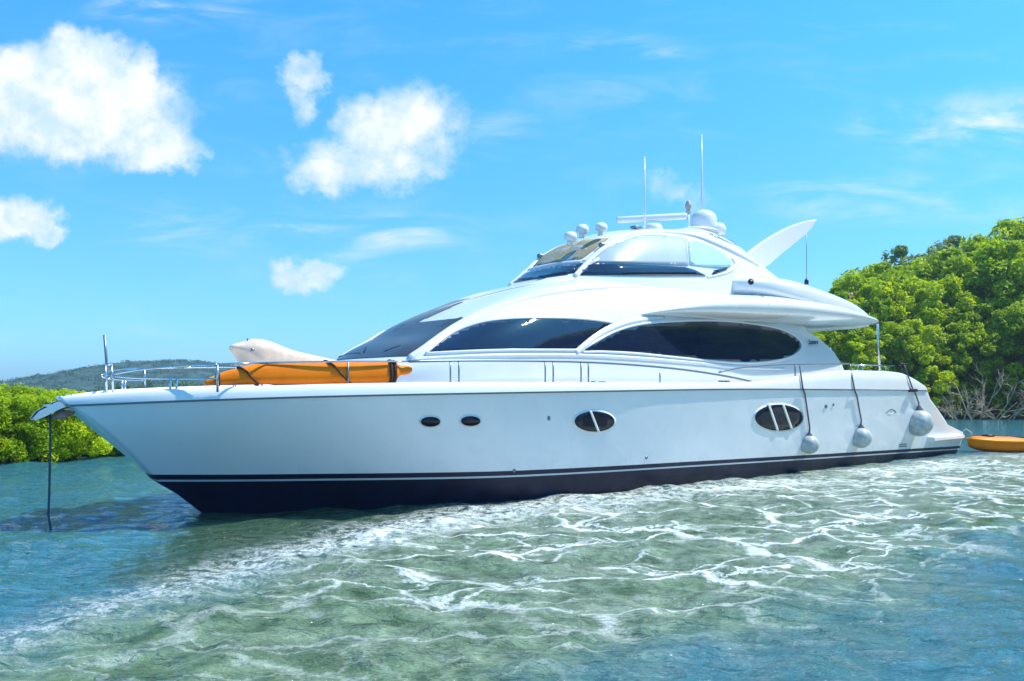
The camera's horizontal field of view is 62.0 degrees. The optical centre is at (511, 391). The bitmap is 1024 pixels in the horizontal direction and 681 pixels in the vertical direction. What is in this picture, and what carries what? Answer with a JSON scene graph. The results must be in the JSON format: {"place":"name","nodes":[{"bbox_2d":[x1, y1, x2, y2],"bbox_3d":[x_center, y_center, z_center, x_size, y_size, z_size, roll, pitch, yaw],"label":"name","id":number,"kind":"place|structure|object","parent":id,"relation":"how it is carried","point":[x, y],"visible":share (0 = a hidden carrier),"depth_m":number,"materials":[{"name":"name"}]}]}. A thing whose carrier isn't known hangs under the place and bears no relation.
{"place":"outdoors","nodes":[
{"label":"outdoors","id":0,"kind":"place"},
{"bbox_2d":[0,452,123,463],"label":"bank","id":1,"kind":"structure","parent":0,"point":[68,458],"depth_m":26.30,"materials":[{"name":"brown soil"}]},
{"bbox_2d":[0,391,29,462],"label":"mangrove bush","id":2,"kind":"object","parent":1,"relation":"on","point":[10,407],"visible":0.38,"depth_m":25.01,"materials":[{"name":"green plant"}]},
{"bbox_2d":[0,383,35,400],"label":"mangrove bush","id":3,"kind":"object","parent":1,"relation":"on","point":[4,387],"visible":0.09,"depth_m":27.71,"materials":[{"name":"green plant"}]},
{"bbox_2d":[0,393,64,462],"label":"mangrove bush","id":4,"kind":"object","parent":1,"relation":"on","point":[23,424],"visible":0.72,"depth_m":24.99,"materials":[{"name":"green plant"}]},
{"bbox_2d":[6,383,63,442],"bbox_3d":[-15.944,1.051,28.119,3.185,2.714,3.055,0,0,-32],"label":"mangrove bush","id":5,"kind":"object","parent":1,"relation":"on","point":[17,390],"visible":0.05,"depth_m":27.71,"materials":[{"name":"green plant"}]},
{"bbox_2d":[0,389,94,462],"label":"mangrove bush","id":6,"kind":"object","parent":1,"relation":"on","point":[71,425],"visible":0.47,"depth_m":25.62,"materials":[{"name":"green plant"}]},
{"bbox_2d":[42,388,85,444],"bbox_3d":[-15.245,1.129,29.044,3.007,2.529,3.053,0,0,-13],"label":"mangrove bush","id":7,"kind":"object","parent":1,"relation":"on","point":[72,391],"visible":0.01,"depth_m":28.92,"materials":[{"name":"green plant"}]},
{"bbox_2d":[23,392,113,458],"bbox_3d":[-13.934,1.184,26.928,2.880,2.386,2.837,0,0,-41],"label":"mangrove bush","id":8,"kind":"object","parent":1,"relation":"on","point":[97,446],"visible":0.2,"depth_m":26.34,"materials":[{"name":"green plant"}]},
{"bbox_2d":[68,421,120,456],"bbox_3d":[-13.547,1.273,28.115,2.510,2.140,2.408,0,0,-31],"label":"mangrove bush","id":9,"kind":"object","parent":1,"relation":"on","point":[114,450],"visible":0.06,"depth_m":27.69,"materials":[{"name":"green plant"}]},
{"bbox_2d":[0,360,234,391],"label":"hill","id":10,"kind":"structure","parent":0,"point":[91,385],"depth_m":421.25,"materials":[{"name":"green plant"}]},
{"bbox_2d":[0,358,240,392],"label":"hill woods","id":11,"kind":"object","parent":10,"relation":"on","point":[98,365],"visible":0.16,"depth_m":432.21,"materials":[{"name":"green plant"}]},
{"bbox_2d":[0,419,1023,680],"bbox_3d":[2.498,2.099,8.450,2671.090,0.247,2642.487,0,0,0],"label":"water","id":12,"kind":"structure","parent":0,"point":[896,569],"depth_m":9.40,"materials":[{"name":"teal liquid"}]},
{"bbox_2d":[30,134,964,512],"bbox_3d":[3.252,-2.246,22.169,28.010,10.192,6.510,0,0,-41],"label":"motor yacht","id":13,"kind":"object","parent":12,"relation":"on","point":[602,360],"visible":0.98,"depth_m":17.31,"materials":[{"name":"white"}]},
{"bbox_2d":[47,414,51,529],"bbox_3d":[-7.117,1.341,13.145,0.114,2.122,0.033,0,0,0],"label":"anchor rope","id":14,"kind":"object","parent":13,"relation":"hanging from","point":[49,483],"visible":0.84,"depth_m":13.13,"materials":[{"name":"black fabric"}]},
{"bbox_2d":[229,338,339,385],"bbox_3d":[-4.017,-0.495,15.747,0.746,0.892,2.620,0,0,42],"label":"dinghy","id":15,"kind":"object","parent":13,"relation":"on","point":[254,350],"visible":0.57,"depth_m":14.95,"materials":[{"name":"white fabric"}]},
{"bbox_2d":[204,359,411,385],"bbox_3d":[-3.264,-0.312,13.944,3.339,0.477,0.378,0,0,-23],"label":"kayak","id":16,"kind":"object","parent":13,"relation":"attached to","point":[329,373],"visible":0.84,"depth_m":13.81,"materials":[{"name":"orange plastic"}]},
{"bbox_2d":[337,330,384,358],"bbox_3d":[-2.299,-1.099,19.952,4.421,0.850,1.011,0,0,-41],"label":"window frame","id":17,"kind":"structure","parent":13,"relation":"in","point":[384,330],"depth_m":18.48,"materials":[{"name":"white plastic"}]},
{"bbox_2d":[429,318,610,351],"bbox_3d":[0.282,-1.090,16.976,4.379,0.817,0.965,0,0,-41],"label":"side window","id":18,"kind":"structure","parent":13,"relation":"in","point":[535,333],"depth_m":16.50,"materials":[{"name":"black glass"}]},
{"bbox_2d":[425,316,615,354],"bbox_3d":[0.284,-1.099,16.981,4.421,0.850,1.011,0,0,-41],"label":"window frame","id":19,"kind":"structure","parent":13,"relation":"in","point":[427,352],"depth_m":16.54,"materials":[{"name":"white plastic"}]},
{"bbox_2d":[536,247,567,265],"bbox_3d":[0.952,-3.244,20.697,0.610,0.524,0.623,0,0,-41],"label":"front window","id":20,"kind":"structure","parent":13,"relation":"in","point":[549,261],"depth_m":20.65,"materials":[{"name":"clear glass"}]},
{"bbox_2d":[561,245,586,260],"bbox_3d":[1.474,-3.244,20.096,0.610,0.524,0.623,0,0,-41],"label":"front window","id":21,"kind":"structure","parent":13,"relation":"in","point":[579,245],"depth_m":20.08,"materials":[{"name":"clear glass"}]},
{"bbox_2d":[595,235,687,265],"bbox_3d":[3.217,-3.392,20.244,3.293,0.966,0.603,0,0,-41],"label":"curtained window","id":22,"kind":"structure","parent":13,"relation":"in","point":[643,249],"depth_m":20.08,"materials":[{"name":"white glass"}]},
{"bbox_2d":[580,263,705,275],"bbox_3d":[3.261,-2.811,19.990,3.920,0.437,0.494,0,0,-31],"label":"lower window","id":23,"kind":"structure","parent":13,"relation":"in","point":[595,268],"depth_m":19.52,"materials":[{"name":"black glass"}]},
{"bbox_2d":[581,319,802,363],"bbox_3d":[4.584,-1.217,20.162,8.526,1.083,0.191,0,0,-41],"label":"window frame","id":24,"kind":"structure","parent":13,"relation":"in","point":[683,320],"depth_m":19.56,"materials":[{"name":"white plastic"}]},
{"bbox_2d":[584,321,800,361],"bbox_3d":[4.577,-1.217,20.167,8.473,1.029,0.171,0,0,-41],"label":"side window","id":25,"kind":"structure","parent":13,"relation":"in","point":[711,340],"depth_m":20.15,"materials":[{"name":"black glass"}]},
{"bbox_2d":[687,238,731,267],"bbox_3d":[4.892,-3.480,21.589,1.770,0.767,0.445,0,0,-41],"label":"clear window","id":26,"kind":"structure","parent":13,"relation":"in","point":[700,254],"depth_m":21.44,"materials":[{"name":"blue"}]},
{"bbox_2d":[711,267,728,274],"bbox_3d":[5.316,-3.088,21.680,0.911,0.344,0.059,0,0,-43],"label":"lower window","id":27,"kind":"structure","parent":13,"relation":"in","point":[718,270],"depth_m":21.58,"materials":[{"name":"blue glass"}]},
{"bbox_2d":[707,258,735,277],"bbox_3d":[5.351,-3.159,21.710,0.148,0.658,1.358,0,0,43],"label":"window frame","id":28,"kind":"structure","parent":13,"relation":"in","point":[726,272],"depth_m":21.76,"materials":[{"name":"white plastic"}]},
{"bbox_2d":[799,365,818,453],"bbox_3d":[7.485,0.477,21.866,0.488,2.286,1.138,0,0,44],"label":"fender","id":29,"kind":"object","parent":13,"relation":"hanging from","point":[810,443],"visible":0.98,"depth_m":21.91,"materials":[{"name":"white plastic"}]},
{"bbox_2d":[850,366,871,447],"bbox_3d":[9.530,0.433,23.675,1.273,2.306,0.579,0,0,-41],"label":"fender","id":30,"kind":"object","parent":13,"relation":"hanging from","point":[862,436],"visible":0.93,"depth_m":23.68,"materials":[{"name":"white plastic"}]},
{"bbox_2d":[904,364,933,435],"bbox_3d":[12.299,0.279,26.055,1.484,2.205,0.818,0,0,-41],"label":"fender","id":31,"kind":"object","parent":13,"relation":"hanging from","point":[921,423],"visible":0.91,"depth_m":25.97,"materials":[{"name":"white plastic"}]},
{"bbox_2d":[962,429,1023,451],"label":"kayak","id":32,"kind":"object","parent":12,"relation":"on","point":[989,442],"visible":0.96,"depth_m":29.45,"materials":[{"name":"orange plastic"}]},
{"bbox_2d":[0,0,1023,381],"label":"sky","id":33,"kind":"structure","parent":0,"point":[182,179],"materials":[{"name":"blue"}]},
{"bbox_2d":[943,413,1023,418],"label":"bank","id":34,"kind":"structure","parent":0,"point":[985,417],"depth_m":67.47,"materials":[{"name":"brown soil"}]},
{"bbox_2d":[811,326,884,370],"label":"mangrove tree","id":35,"kind":"object","parent":34,"relation":"on","point":[854,339],"visible":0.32,"depth_m":64.49,"materials":[{"name":"green plant"}]},
{"bbox_2d":[814,272,915,375],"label":"mangrove tree","id":36,"kind":"object","parent":34,"relation":"on","point":[880,291],"visible":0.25,"depth_m":69.05,"materials":[{"name":"green plant"}]},
{"bbox_2d":[835,329,914,378],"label":"mangrove tree","id":37,"kind":"object","parent":34,"relation":"on","point":[883,334],"visible":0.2,"depth_m":65.56,"materials":[{"name":"green plant"}]},
{"bbox_2d":[831,260,943,362],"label":"mangrove tree","id":38,"kind":"object","parent":34,"relation":"on","point":[900,272],"visible":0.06,"depth_m":74.58,"materials":[{"name":"green plant"}]},
{"bbox_2d":[871,318,960,415],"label":"mangrove tree","id":39,"kind":"object","parent":34,"relation":"on","point":[919,349],"visible":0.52,"depth_m":65.24,"materials":[{"name":"green plant"}]},
{"bbox_2d":[881,242,966,303],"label":"mangrove tree","id":40,"kind":"object","parent":34,"relation":"on","point":[900,251],"visible":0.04,"depth_m":79.57,"materials":[{"name":"green plant"}]},
{"bbox_2d":[888,273,991,412],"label":"mangrove tree","id":41,"kind":"object","parent":34,"relation":"on","point":[935,293],"visible":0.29,"depth_m":68.75,"materials":[{"name":"green plant"}]},
{"bbox_2d":[908,313,986,417],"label":"mangrove tree","id":42,"kind":"object","parent":34,"relation":"on","point":[963,335],"visible":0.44,"depth_m":66.74,"materials":[{"name":"green plant"}]},
{"bbox_2d":[932,387,964,418],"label":"dead mangrove","id":43,"kind":"object","parent":34,"relation":"on","point":[937,406],"visible":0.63,"depth_m":64.05,"materials":[{"name":"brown wood"}]},
{"bbox_2d":[908,246,1010,361],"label":"mangrove tree","id":44,"kind":"object","parent":34,"relation":"on","point":[948,256],"visible":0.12,"depth_m":74.43,"materials":[{"name":"green plant"}]},
{"bbox_2d":[933,233,1007,250],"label":"mangrove tree","id":45,"kind":"object","parent":34,"relation":"on","point":[956,241],"visible":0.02,"depth_m":83.53,"materials":[{"name":"green plant"}]},
{"bbox_2d":[936,383,1005,419],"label":"dead mangrove","id":46,"kind":"object","parent":34,"relation":"on","point":[977,407],"visible":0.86,"depth_m":64.19,"materials":[{"name":"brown wood"}]},
{"bbox_2d":[937,361,1023,419],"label":"dead mangrove","id":47,"kind":"object","parent":34,"relation":"on","point":[970,417],"visible":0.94,"depth_m":64.02,"materials":[{"name":"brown wood"}]},
{"bbox_2d":[940,302,1023,416],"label":"mangrove tree","id":48,"kind":"object","parent":34,"relation":"on","point":[984,340],"visible":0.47,"depth_m":66.67,"materials":[{"name":"green plant"}]},
{"bbox_2d":[945,238,1023,415],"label":"mangrove tree","id":49,"kind":"object","parent":34,"relation":"on","point":[998,260],"visible":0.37,"depth_m":69.60,"materials":[{"name":"green plant"}]},
{"bbox_2d":[947,390,1023,419],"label":"dead mangrove","id":50,"kind":"object","parent":34,"relation":"on","point":[1016,413],"visible":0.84,"depth_m":64.02,"materials":[{"name":"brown wood"}]},
{"bbox_2d":[959,216,1023,295],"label":"mangrove tree","id":51,"kind":"object","parent":34,"relation":"on","point":[1011,230],"visible":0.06,"depth_m":78.20,"materials":[{"name":"green plant"}]},
{"bbox_2d":[974,295,1023,416],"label":"mangrove tree","id":52,"kind":"object","parent":34,"relation":"on","point":[1015,326],"visible":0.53,"depth_m":66.52,"materials":[{"name":"green plant"}]},
{"bbox_2d":[990,278,1023,411],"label":"mangrove tree","id":53,"kind":"object","parent":34,"relation":"on","point":[1019,292],"visible":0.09,"depth_m":69.11,"materials":[{"name":"green plant"}]},
{"bbox_2d":[1014,383,1023,415],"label":"dead mangrove","id":54,"kind":"object","parent":34,"relation":"on","point":[1022,393],"visible":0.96,"depth_m":64.37,"materials":[{"name":"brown wood"}]},
{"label":"far shore","id":55,"kind":"structure","parent":0,"visible":0},
{"bbox_2d":[36,380,267,394],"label":"woods","id":56,"kind":"object","parent":55,"relation":"on","point":[118,385],"visible":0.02,"depth_m":105.29,"materials":[{"name":"green plant"}]}
]}

